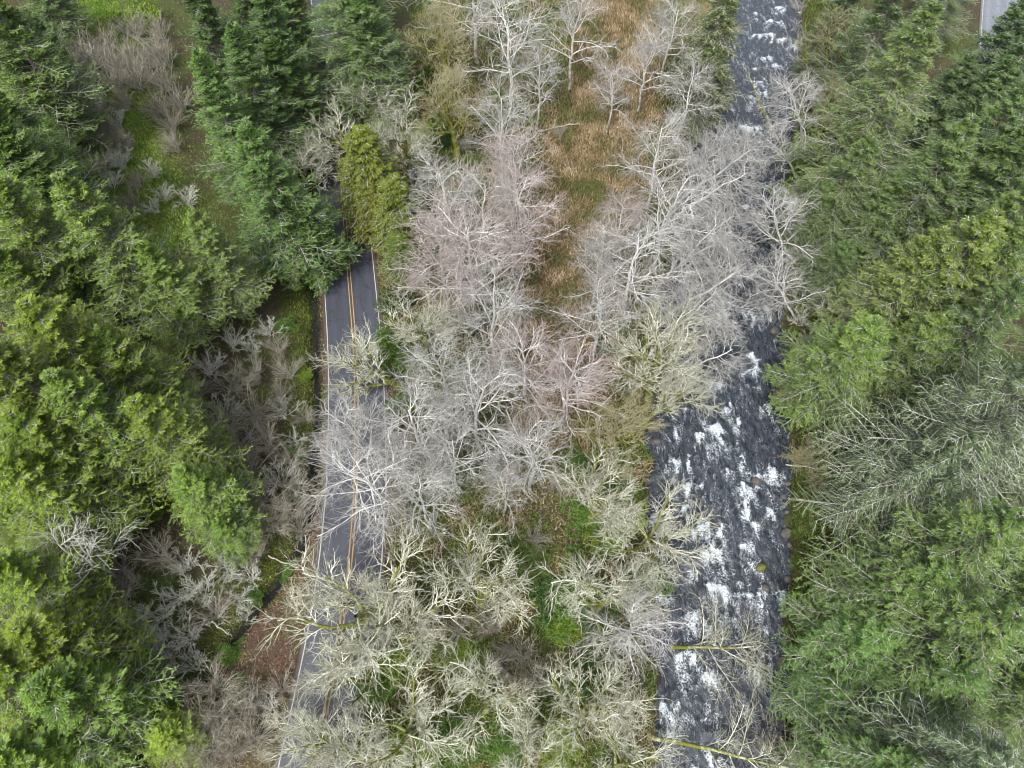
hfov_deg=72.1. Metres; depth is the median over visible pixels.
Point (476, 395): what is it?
bare alder tree
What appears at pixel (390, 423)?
bare alder tree
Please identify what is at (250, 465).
bare shrub
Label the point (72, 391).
fir tree
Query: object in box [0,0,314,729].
undergrowth
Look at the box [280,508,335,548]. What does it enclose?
bare shrub
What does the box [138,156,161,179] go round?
bare shrub
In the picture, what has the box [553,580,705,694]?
bare alder tree
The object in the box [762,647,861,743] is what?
fir tree
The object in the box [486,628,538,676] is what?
bare shrub
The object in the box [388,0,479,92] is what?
bare maple tree
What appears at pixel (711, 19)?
hemlock tree
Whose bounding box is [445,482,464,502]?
sword fern
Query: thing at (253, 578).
bare shrub
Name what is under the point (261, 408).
bare shrub
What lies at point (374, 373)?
bare maple tree
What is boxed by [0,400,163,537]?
fir tree
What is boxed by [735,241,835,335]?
bare alder tree
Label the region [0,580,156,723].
fir tree
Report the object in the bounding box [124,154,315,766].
moss bank
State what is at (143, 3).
leafy bush
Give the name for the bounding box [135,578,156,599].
sword fern
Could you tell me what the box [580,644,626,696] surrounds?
leafy bush
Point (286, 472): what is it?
bare shrub
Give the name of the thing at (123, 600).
bare shrub
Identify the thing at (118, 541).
bare shrub
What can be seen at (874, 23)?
fir tree
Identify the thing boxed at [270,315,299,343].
leafy bush
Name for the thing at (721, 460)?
river
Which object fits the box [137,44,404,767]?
leaf litter
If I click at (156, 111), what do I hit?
bare shrub
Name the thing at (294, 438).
bare shrub
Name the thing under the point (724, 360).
bare alder tree
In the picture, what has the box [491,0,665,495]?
dry grass
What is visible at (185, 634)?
sword fern
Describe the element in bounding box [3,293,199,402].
fir tree
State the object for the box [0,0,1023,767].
ground
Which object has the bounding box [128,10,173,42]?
bare shrub
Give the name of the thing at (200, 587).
bare shrub
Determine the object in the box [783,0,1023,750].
bank herbs
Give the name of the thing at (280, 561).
fallen log
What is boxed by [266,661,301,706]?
bare shrub
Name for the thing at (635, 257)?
bare alder tree
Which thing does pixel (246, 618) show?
bare shrub
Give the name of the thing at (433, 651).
sword fern
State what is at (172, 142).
bare shrub
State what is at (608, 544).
leafy bush
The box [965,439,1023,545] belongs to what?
fir tree
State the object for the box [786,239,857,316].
fir tree
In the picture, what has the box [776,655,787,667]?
boulder
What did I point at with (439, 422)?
leafy bush
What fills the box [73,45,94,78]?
bare shrub
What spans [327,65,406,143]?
bare maple tree
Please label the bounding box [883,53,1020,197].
fir tree
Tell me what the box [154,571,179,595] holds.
sword fern
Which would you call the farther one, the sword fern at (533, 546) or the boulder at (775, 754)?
the sword fern at (533, 546)
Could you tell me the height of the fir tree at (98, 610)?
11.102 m
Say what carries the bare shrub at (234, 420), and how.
on the ground at (196, 136)
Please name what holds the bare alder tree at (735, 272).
on the ground at (196, 136)
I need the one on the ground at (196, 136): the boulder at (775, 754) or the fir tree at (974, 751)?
the fir tree at (974, 751)
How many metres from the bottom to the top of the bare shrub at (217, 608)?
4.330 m
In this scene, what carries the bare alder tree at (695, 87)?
on the ground at (196, 136)
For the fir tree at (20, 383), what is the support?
on the ground at (196, 136)
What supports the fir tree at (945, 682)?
on the ground at (196, 136)
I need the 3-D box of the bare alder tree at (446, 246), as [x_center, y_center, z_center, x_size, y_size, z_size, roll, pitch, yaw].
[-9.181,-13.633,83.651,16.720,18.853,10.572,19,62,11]
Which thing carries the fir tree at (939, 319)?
on the ground at (196, 136)
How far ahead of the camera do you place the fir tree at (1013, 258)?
67.96 m
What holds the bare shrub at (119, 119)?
on the ground at (196, 136)
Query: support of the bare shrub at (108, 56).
on the ground at (196, 136)
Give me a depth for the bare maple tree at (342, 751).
60.35 m
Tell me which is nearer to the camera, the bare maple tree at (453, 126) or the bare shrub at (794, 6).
the bare maple tree at (453, 126)
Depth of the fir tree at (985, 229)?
69.65 m
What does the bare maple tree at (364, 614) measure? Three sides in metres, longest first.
21.043 x 17.701 x 15.667 m
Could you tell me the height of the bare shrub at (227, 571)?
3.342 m
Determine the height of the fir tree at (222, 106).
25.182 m
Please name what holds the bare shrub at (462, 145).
on the ground at (196, 136)
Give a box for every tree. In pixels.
[0,0,114,152]
[0,37,91,138]
[0,91,110,195]
[0,102,119,239]
[0,126,119,258]
[0,170,131,326]
[0,242,114,363]
[0,331,152,499]
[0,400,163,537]
[0,442,155,581]
[0,488,51,552]
[0,540,118,630]
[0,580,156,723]
[0,624,116,732]
[0,699,149,767]
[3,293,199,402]
[14,621,184,767]
[16,0,97,52]
[23,9,91,93]
[27,80,98,162]
[29,703,155,767]
[39,366,219,515]
[48,171,215,344]
[54,589,135,657]
[58,256,147,341]
[82,323,211,416]
[84,647,170,731]
[116,391,252,511]
[135,239,235,355]
[135,697,215,767]
[166,456,269,557]
[176,0,262,146]
[181,207,276,330]
[188,47,286,208]
[208,512,264,570]
[212,84,298,191]
[220,21,317,167]
[226,0,316,76]
[226,120,349,290]
[244,180,362,297]
[247,0,339,161]
[248,0,342,83]
[249,516,487,709]
[253,691,383,767]
[257,35,346,174]
[274,128,338,190]
[275,565,396,659]
[285,640,386,722]
[287,400,460,574]
[293,90,376,169]
[299,701,416,767]
[300,0,420,125]
[302,383,414,489]
[303,312,407,412]
[313,0,424,137]
[315,0,407,28]
[321,0,419,92]
[324,638,491,767]
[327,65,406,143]
[328,124,418,241]
[333,575,455,665]
[340,363,475,502]
[342,176,386,251]
[366,76,441,185]
[366,172,444,263]
[373,278,472,367]
[373,445,469,561]
[375,199,502,332]
[375,232,431,290]
[381,138,488,281]
[381,180,567,327]
[381,316,503,411]
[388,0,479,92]
[399,55,497,160]
[405,402,518,510]
[405,513,540,641]
[406,341,549,482]
[408,0,538,67]
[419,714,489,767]
[431,244,552,388]
[431,635,547,766]
[439,158,532,274]
[442,0,570,114]
[451,66,542,182]
[456,296,582,434]
[458,163,585,286]
[465,452,530,541]
[469,396,597,511]
[472,112,559,239]
[490,703,581,767]
[500,316,634,451]
[510,30,571,133]
[518,0,626,94]
[523,545,684,691]
[532,643,673,767]
[538,264,667,362]
[541,436,653,556]
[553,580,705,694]
[557,212,642,311]
[560,203,707,336]
[565,379,669,481]
[578,682,690,767]
[579,184,658,268]
[583,54,635,135]
[583,465,729,592]
[593,104,704,211]
[595,15,685,115]
[596,157,737,289]
[596,283,717,406]
[625,0,710,84]
[637,358,724,423]
[640,260,744,372]
[642,231,775,344]
[642,319,752,396]
[648,688,817,767]
[653,189,742,306]
[653,190,762,317]
[654,47,727,142]
[655,0,747,76]
[658,0,748,131]
[663,45,735,143]
[663,117,753,206]
[666,133,764,235]
[668,117,776,228]
[669,582,777,713]
[732,179,825,279]
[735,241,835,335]
[744,117,824,182]
[746,62,831,162]
[761,309,902,466]
[761,681,930,767]
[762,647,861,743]
[766,134,882,269]
[767,180,843,270]
[769,0,944,210]
[770,667,1023,767]
[771,351,829,409]
[771,582,914,707]
[773,352,846,442]
[775,434,849,489]
[775,725,848,767]
[776,513,964,692]
[780,419,1002,577]
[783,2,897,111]
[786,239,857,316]
[788,0,872,92]
[795,579,1023,738]
[796,225,955,347]
[798,0,905,133]
[799,492,1023,665]
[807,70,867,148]
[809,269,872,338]
[809,352,1023,561]
[810,628,993,766]
[816,172,918,284]
[822,206,1009,355]
[830,112,979,271]
[838,310,957,441]
[850,275,1023,447]
[858,339,968,443]
[861,225,1023,392]
[862,136,1023,277]
[863,182,1023,355]
[874,81,1023,254]
[875,124,1023,262]
[877,52,978,173]
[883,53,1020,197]
[897,0,1023,133]
[899,0,979,58]
[904,69,1015,184]
[909,34,1023,163]
[910,0,958,18]
[916,329,1023,458]
[939,28,1023,130]
[948,642,1023,766]
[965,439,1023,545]
[969,543,1023,675]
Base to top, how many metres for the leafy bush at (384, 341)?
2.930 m
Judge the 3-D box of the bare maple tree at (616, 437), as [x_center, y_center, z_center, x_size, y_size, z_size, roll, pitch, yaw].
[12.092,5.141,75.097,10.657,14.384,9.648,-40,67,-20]
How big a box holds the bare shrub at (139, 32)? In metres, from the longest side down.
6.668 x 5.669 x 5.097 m
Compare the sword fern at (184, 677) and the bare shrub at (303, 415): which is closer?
the sword fern at (184, 677)
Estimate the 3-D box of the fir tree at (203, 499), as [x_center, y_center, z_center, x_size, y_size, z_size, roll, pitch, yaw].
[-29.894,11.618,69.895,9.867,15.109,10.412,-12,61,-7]
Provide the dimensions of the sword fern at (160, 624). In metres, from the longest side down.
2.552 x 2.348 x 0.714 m
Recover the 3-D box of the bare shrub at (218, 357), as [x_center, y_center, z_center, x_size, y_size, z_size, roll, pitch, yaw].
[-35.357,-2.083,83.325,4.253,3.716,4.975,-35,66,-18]
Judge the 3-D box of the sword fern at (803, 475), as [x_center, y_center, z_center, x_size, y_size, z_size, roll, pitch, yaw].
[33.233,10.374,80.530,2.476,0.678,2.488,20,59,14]
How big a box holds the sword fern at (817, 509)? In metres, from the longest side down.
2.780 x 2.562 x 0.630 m
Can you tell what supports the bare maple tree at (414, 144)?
on the ground at (196, 136)
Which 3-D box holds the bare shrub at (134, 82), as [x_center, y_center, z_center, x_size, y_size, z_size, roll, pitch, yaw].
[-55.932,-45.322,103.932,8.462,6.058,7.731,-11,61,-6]
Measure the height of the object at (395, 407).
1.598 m
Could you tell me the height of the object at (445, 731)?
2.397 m
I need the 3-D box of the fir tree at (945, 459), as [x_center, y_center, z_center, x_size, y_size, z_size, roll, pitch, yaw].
[37.456,10.120,67.041,19.331,23.007,16.382,8,60,5]
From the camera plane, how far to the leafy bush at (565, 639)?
71.40 m
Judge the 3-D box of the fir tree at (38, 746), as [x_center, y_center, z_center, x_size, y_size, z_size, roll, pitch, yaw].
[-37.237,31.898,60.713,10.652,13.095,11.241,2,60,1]
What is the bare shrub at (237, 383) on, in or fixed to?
on the ground at (196, 136)
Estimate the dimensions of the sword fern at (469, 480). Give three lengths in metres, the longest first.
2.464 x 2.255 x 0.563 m
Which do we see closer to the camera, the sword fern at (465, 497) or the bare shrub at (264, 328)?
the sword fern at (465, 497)
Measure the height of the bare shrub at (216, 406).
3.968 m
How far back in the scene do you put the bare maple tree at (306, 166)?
97.18 m
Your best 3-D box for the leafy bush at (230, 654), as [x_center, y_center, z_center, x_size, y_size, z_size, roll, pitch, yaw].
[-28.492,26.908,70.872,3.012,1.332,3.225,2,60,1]
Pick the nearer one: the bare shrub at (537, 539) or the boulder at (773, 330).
the bare shrub at (537, 539)
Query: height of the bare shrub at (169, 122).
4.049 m
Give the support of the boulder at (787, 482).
in the river
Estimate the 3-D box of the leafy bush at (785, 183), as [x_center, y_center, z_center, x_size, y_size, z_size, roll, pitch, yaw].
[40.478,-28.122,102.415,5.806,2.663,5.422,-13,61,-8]
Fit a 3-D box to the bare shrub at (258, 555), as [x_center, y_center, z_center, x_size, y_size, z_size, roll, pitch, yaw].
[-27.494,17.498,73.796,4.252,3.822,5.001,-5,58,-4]
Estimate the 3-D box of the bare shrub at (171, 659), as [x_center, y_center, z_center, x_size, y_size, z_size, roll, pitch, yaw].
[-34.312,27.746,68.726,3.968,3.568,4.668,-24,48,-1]
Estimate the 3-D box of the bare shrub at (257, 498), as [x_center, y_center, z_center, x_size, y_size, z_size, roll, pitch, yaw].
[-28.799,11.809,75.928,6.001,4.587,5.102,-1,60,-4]
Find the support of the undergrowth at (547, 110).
on the ground at (196, 136)
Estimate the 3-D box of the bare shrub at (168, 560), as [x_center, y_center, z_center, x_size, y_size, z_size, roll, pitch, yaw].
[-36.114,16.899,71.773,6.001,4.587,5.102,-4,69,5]
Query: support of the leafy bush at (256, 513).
on the ground at (196, 136)
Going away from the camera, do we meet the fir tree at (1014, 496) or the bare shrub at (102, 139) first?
the fir tree at (1014, 496)
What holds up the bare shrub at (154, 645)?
on the ground at (196, 136)
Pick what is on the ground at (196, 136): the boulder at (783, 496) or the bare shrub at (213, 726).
the bare shrub at (213, 726)
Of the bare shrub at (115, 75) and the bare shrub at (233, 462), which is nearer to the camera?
the bare shrub at (233, 462)
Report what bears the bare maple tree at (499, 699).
on the ground at (196, 136)
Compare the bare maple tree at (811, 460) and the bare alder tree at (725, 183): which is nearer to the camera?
the bare maple tree at (811, 460)
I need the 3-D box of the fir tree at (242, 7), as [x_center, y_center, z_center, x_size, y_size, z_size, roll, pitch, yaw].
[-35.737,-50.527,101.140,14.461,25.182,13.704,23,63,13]
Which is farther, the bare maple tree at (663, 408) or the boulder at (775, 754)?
the bare maple tree at (663, 408)
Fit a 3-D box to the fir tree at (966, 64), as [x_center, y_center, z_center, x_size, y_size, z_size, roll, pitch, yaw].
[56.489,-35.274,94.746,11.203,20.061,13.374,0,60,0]
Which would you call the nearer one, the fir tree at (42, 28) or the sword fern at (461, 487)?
the sword fern at (461, 487)
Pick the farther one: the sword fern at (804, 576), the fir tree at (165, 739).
the sword fern at (804, 576)
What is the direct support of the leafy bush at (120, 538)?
on the ground at (196, 136)
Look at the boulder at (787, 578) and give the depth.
75.77 m
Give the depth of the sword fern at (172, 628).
71.06 m
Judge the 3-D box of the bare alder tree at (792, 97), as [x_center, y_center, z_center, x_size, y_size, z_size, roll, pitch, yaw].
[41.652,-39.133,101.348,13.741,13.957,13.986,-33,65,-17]
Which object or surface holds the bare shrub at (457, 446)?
on the ground at (196, 136)
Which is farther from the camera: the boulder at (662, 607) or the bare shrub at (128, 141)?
the bare shrub at (128, 141)
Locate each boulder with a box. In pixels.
[648,420,659,432]
[652,437,660,444]
[654,605,665,618]
[752,476,761,485]
[756,563,766,571]
[762,584,769,592]
[769,327,779,333]
[771,749,782,762]
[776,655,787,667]
[777,714,785,723]
[779,608,786,618]
[780,493,786,499]
[780,528,790,538]
[783,575,791,582]
[784,480,791,485]
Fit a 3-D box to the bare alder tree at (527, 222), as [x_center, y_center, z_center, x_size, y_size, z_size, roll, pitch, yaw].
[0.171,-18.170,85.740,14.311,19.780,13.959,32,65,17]
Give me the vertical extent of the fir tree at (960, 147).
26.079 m
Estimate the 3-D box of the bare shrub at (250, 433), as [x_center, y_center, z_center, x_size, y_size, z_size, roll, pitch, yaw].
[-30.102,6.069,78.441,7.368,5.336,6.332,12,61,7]
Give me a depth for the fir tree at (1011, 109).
75.52 m
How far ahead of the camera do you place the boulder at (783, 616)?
73.79 m
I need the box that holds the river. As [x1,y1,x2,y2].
[641,0,804,767]
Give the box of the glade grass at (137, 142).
[31,0,242,265]
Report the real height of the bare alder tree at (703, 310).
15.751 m
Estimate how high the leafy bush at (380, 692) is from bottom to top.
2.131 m
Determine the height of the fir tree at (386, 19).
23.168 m
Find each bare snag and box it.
[11,507,146,614]
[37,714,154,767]
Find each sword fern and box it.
[132,569,155,592]
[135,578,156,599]
[153,618,169,636]
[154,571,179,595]
[160,629,179,648]
[162,619,187,639]
[167,674,188,701]
[169,625,196,649]
[170,667,191,686]
[413,654,427,669]
[415,642,438,661]
[429,641,443,661]
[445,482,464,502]
[449,475,465,492]
[451,459,467,475]
[457,489,475,506]
[460,472,476,488]
[512,571,529,596]
[514,557,539,583]
[521,537,547,561]
[521,547,547,572]
[533,560,549,581]
[786,554,799,571]
[789,525,808,540]
[790,582,806,600]
[791,509,807,520]
[793,468,811,480]
[793,486,804,497]
[798,570,811,580]
[799,499,815,513]
[802,476,817,492]
[804,518,818,530]
[804,578,817,594]
[805,486,826,500]
[809,500,827,521]
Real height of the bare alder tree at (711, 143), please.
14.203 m
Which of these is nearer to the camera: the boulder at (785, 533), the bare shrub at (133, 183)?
the boulder at (785, 533)
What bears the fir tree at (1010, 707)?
on the ground at (196, 136)
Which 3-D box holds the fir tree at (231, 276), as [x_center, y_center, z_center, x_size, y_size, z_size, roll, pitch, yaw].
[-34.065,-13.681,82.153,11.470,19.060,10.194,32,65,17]
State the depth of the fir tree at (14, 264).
70.25 m
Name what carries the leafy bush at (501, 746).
on the ground at (196, 136)
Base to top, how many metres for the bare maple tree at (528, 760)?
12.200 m
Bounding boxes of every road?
[274,0,388,767]
[879,0,1022,764]
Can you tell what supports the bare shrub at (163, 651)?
on the ground at (196, 136)
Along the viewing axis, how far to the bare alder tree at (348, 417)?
70.87 m
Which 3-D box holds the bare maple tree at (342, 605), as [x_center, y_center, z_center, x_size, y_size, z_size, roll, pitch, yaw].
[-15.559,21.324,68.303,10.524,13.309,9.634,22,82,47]
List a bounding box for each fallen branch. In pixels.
[211,621,229,634]
[539,116,586,132]
[786,464,821,482]
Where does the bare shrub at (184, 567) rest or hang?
on the ground at (196, 136)
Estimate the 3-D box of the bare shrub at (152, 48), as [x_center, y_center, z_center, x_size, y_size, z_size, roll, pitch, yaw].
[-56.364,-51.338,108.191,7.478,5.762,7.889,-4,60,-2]
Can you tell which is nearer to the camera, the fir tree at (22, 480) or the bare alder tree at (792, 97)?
the fir tree at (22, 480)
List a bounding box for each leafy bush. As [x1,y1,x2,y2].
[101,500,137,554]
[105,0,161,34]
[139,483,170,522]
[151,682,185,722]
[203,653,223,678]
[213,636,245,668]
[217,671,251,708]
[241,585,263,611]
[247,497,265,527]
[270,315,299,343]
[279,558,299,583]
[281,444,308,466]
[295,364,312,382]
[348,657,396,713]
[364,643,421,696]
[365,322,402,363]
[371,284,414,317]
[374,327,432,389]
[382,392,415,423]
[385,713,441,767]
[406,115,432,140]
[412,336,442,362]
[419,242,438,269]
[423,408,455,434]
[424,124,463,149]
[434,636,480,677]
[461,273,479,307]
[462,301,482,337]
[468,438,518,480]
[476,708,522,767]
[525,573,571,626]
[526,542,611,641]
[536,716,583,767]
[545,613,586,647]
[545,660,608,719]
[554,440,597,476]
[558,487,616,540]
[571,595,630,658]
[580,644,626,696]
[582,524,630,558]
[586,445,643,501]
[590,331,614,358]
[609,489,648,536]
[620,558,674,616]
[628,217,644,243]
[765,178,803,206]
[772,206,792,228]
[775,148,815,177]
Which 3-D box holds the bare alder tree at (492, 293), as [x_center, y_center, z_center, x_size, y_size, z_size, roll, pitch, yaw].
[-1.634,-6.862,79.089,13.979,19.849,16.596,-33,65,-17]
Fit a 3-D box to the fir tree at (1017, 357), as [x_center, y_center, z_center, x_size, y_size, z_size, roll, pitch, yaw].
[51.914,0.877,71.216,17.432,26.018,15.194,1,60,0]
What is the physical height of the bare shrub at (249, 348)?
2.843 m
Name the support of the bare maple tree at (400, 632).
on the ground at (196, 136)
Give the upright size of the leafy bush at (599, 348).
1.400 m
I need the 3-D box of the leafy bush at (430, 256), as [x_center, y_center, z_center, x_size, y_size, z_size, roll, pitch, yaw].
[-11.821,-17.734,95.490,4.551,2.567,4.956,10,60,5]
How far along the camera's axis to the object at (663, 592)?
73.51 m
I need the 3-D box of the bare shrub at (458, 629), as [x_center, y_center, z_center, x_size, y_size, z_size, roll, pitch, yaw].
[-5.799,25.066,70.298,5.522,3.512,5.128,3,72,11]
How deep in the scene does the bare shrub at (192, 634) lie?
69.91 m
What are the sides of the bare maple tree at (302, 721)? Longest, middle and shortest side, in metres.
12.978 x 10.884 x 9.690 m
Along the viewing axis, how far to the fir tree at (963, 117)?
91.45 m
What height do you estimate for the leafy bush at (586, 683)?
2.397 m
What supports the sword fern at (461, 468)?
on the ground at (196, 136)
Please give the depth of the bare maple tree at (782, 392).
80.53 m
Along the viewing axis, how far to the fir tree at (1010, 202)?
67.38 m
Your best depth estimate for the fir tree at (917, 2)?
120.00 m
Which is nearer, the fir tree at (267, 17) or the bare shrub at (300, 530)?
the bare shrub at (300, 530)
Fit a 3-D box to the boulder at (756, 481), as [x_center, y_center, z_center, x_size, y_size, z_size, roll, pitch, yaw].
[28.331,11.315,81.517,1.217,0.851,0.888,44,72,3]
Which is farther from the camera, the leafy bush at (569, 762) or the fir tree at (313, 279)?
the fir tree at (313, 279)
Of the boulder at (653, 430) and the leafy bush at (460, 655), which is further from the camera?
the boulder at (653, 430)
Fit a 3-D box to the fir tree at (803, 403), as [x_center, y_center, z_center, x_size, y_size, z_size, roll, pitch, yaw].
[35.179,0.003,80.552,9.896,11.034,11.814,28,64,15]
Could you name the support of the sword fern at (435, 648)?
on the ground at (196, 136)
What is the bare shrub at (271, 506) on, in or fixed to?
on the ground at (196, 136)
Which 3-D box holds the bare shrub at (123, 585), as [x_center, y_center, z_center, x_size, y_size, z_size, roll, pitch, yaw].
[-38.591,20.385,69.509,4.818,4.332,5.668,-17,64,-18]
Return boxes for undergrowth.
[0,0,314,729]
[355,0,712,767]
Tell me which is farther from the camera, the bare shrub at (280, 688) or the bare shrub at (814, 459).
the bare shrub at (814, 459)
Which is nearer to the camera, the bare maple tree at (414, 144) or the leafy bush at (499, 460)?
the leafy bush at (499, 460)
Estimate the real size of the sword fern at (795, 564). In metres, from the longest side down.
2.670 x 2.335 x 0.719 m
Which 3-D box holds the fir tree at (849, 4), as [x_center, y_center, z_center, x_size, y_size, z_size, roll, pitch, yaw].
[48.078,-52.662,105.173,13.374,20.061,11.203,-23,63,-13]
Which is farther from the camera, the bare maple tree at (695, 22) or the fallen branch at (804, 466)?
the bare maple tree at (695, 22)
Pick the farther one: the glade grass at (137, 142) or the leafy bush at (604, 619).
the glade grass at (137, 142)
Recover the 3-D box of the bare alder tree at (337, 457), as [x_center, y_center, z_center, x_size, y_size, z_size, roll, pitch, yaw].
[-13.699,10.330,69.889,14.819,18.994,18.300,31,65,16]
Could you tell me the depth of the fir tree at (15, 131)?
77.19 m
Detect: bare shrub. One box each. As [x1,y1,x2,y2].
[56,22,108,70]
[69,19,119,59]
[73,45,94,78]
[77,58,107,92]
[77,76,107,115]
[78,28,131,87]
[78,101,115,127]
[80,99,119,138]
[80,144,123,173]
[86,46,127,93]
[86,544,143,584]
[87,115,127,151]
[94,28,139,68]
[95,107,125,133]
[95,564,146,609]
[98,168,124,188]
[99,533,135,552]
[100,51,159,97]
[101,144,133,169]
[102,82,135,112]
[102,143,129,168]
[104,126,135,151]
[106,559,145,601]
[107,7,149,40]
[110,42,154,80]
[110,584,131,613]
[113,179,140,212]
[115,166,147,193]
[118,23,169,65]
[124,526,179,573]
[127,597,161,642]
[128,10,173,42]
[132,80,171,121]
[133,581,176,644]
[137,34,179,70]
[137,194,159,214]
[138,58,176,94]
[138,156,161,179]
[143,621,187,664]
[143,625,161,655]
[148,182,173,206]
[148,644,181,683]
[149,99,188,132]
[153,123,181,153]
[157,78,195,116]
[157,564,199,623]
[157,710,207,767]
[160,673,208,729]
[161,543,204,577]
[162,613,212,654]
[167,643,209,681]
[169,183,201,213]
[171,643,251,751]
[172,709,236,767]
[175,676,249,761]
[177,367,223,407]
[177,556,217,607]
[179,587,245,631]
[183,686,260,760]
[189,347,231,379]
[192,357,261,402]
[195,396,252,449]
[196,392,246,429]
[197,706,263,767]
[204,550,241,589]
[215,415,278,464]
[216,585,254,616]
[217,324,251,353]
[218,423,254,470]
[220,558,262,589]
[222,695,302,767]
[226,375,287,428]
[227,528,267,573]
[228,667,272,721]
[231,472,314,530]
[232,334,262,360]
[232,349,264,384]
[232,604,258,624]
[234,440,285,512]
[235,408,285,461]
[241,470,267,512]
[244,684,282,735]
[247,492,294,548]
[250,314,288,335]
[250,455,309,496]
[257,328,292,359]
[259,488,323,531]
[263,393,306,419]
[264,353,305,381]
[266,438,314,470]
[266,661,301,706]
[269,377,297,409]
[274,423,308,448]
[278,465,323,502]
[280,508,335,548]
[289,402,315,424]
[413,162,438,182]
[431,610,475,658]
[442,428,467,455]
[451,134,478,155]
[466,604,513,641]
[484,641,523,687]
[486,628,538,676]
[510,651,555,695]
[522,511,555,553]
[539,463,569,504]
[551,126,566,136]
[608,363,643,400]
[741,707,785,763]
[752,702,787,735]
[757,732,789,763]
[781,181,805,199]
[787,305,824,326]
[790,0,809,16]
[793,440,831,488]
[795,327,825,345]
[802,465,833,495]
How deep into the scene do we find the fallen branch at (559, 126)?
108.76 m
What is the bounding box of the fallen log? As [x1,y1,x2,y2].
[268,555,298,567]
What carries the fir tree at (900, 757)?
on the ground at (196, 136)
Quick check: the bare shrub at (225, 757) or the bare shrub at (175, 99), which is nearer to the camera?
the bare shrub at (225, 757)
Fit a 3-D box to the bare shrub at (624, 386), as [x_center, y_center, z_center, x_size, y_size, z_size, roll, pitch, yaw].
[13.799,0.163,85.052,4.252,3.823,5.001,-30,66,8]
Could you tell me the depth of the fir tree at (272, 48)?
95.86 m
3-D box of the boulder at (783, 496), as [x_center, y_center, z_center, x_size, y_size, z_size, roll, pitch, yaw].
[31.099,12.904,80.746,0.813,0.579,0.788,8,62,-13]
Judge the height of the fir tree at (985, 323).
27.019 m
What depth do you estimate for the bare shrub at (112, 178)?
95.43 m
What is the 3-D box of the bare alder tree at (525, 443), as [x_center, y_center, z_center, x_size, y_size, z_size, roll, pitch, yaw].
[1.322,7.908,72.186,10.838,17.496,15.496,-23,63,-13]
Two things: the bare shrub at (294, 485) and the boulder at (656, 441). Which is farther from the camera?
the boulder at (656, 441)
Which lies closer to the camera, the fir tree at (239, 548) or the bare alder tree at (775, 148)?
the fir tree at (239, 548)
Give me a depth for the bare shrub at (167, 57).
108.92 m
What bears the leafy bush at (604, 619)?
on the ground at (196, 136)
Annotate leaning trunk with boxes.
[742,66,770,123]
[758,103,794,167]
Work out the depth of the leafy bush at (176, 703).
67.92 m
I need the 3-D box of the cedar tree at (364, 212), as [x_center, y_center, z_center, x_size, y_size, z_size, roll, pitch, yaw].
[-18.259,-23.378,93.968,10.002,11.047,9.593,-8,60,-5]
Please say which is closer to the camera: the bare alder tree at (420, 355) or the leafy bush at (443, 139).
the bare alder tree at (420, 355)
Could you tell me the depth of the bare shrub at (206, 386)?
81.31 m
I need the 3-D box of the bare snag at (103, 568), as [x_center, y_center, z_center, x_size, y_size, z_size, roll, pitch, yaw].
[-39.647,16.819,65.076,7.804,14.809,12.586,34,65,18]
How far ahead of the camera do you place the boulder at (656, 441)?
83.89 m
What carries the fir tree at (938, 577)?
on the ground at (196, 136)
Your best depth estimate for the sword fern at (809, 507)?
78.25 m
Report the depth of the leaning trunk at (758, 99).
113.42 m
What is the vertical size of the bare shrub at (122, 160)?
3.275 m
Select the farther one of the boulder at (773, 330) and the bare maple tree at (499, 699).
the boulder at (773, 330)
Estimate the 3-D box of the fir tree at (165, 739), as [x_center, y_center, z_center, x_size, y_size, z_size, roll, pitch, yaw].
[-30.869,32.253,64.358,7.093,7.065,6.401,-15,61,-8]
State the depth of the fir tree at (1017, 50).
85.45 m
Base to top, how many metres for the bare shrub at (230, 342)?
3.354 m
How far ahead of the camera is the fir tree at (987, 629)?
54.19 m
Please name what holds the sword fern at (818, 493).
on the ground at (196, 136)
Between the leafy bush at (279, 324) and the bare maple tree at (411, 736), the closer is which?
the bare maple tree at (411, 736)
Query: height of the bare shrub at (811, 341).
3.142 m
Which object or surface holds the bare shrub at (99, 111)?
on the ground at (196, 136)
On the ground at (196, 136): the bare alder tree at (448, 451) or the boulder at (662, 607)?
the bare alder tree at (448, 451)
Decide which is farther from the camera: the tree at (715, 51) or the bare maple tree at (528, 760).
the tree at (715, 51)
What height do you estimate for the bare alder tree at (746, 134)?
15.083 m
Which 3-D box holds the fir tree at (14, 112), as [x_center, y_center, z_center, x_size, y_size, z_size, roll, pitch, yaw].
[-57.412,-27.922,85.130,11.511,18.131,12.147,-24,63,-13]
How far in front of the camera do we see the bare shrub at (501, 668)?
69.00 m
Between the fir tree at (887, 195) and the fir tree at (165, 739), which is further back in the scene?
the fir tree at (887, 195)
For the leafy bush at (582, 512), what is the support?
on the ground at (196, 136)
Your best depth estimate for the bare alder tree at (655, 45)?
102.73 m
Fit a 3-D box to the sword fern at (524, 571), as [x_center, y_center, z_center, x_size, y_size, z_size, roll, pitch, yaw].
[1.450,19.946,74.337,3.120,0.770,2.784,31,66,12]
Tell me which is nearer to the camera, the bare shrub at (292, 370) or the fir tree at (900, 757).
the fir tree at (900, 757)
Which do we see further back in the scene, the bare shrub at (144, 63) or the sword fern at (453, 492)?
the bare shrub at (144, 63)
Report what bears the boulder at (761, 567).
in the river
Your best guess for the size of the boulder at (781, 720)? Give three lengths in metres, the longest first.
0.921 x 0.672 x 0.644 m

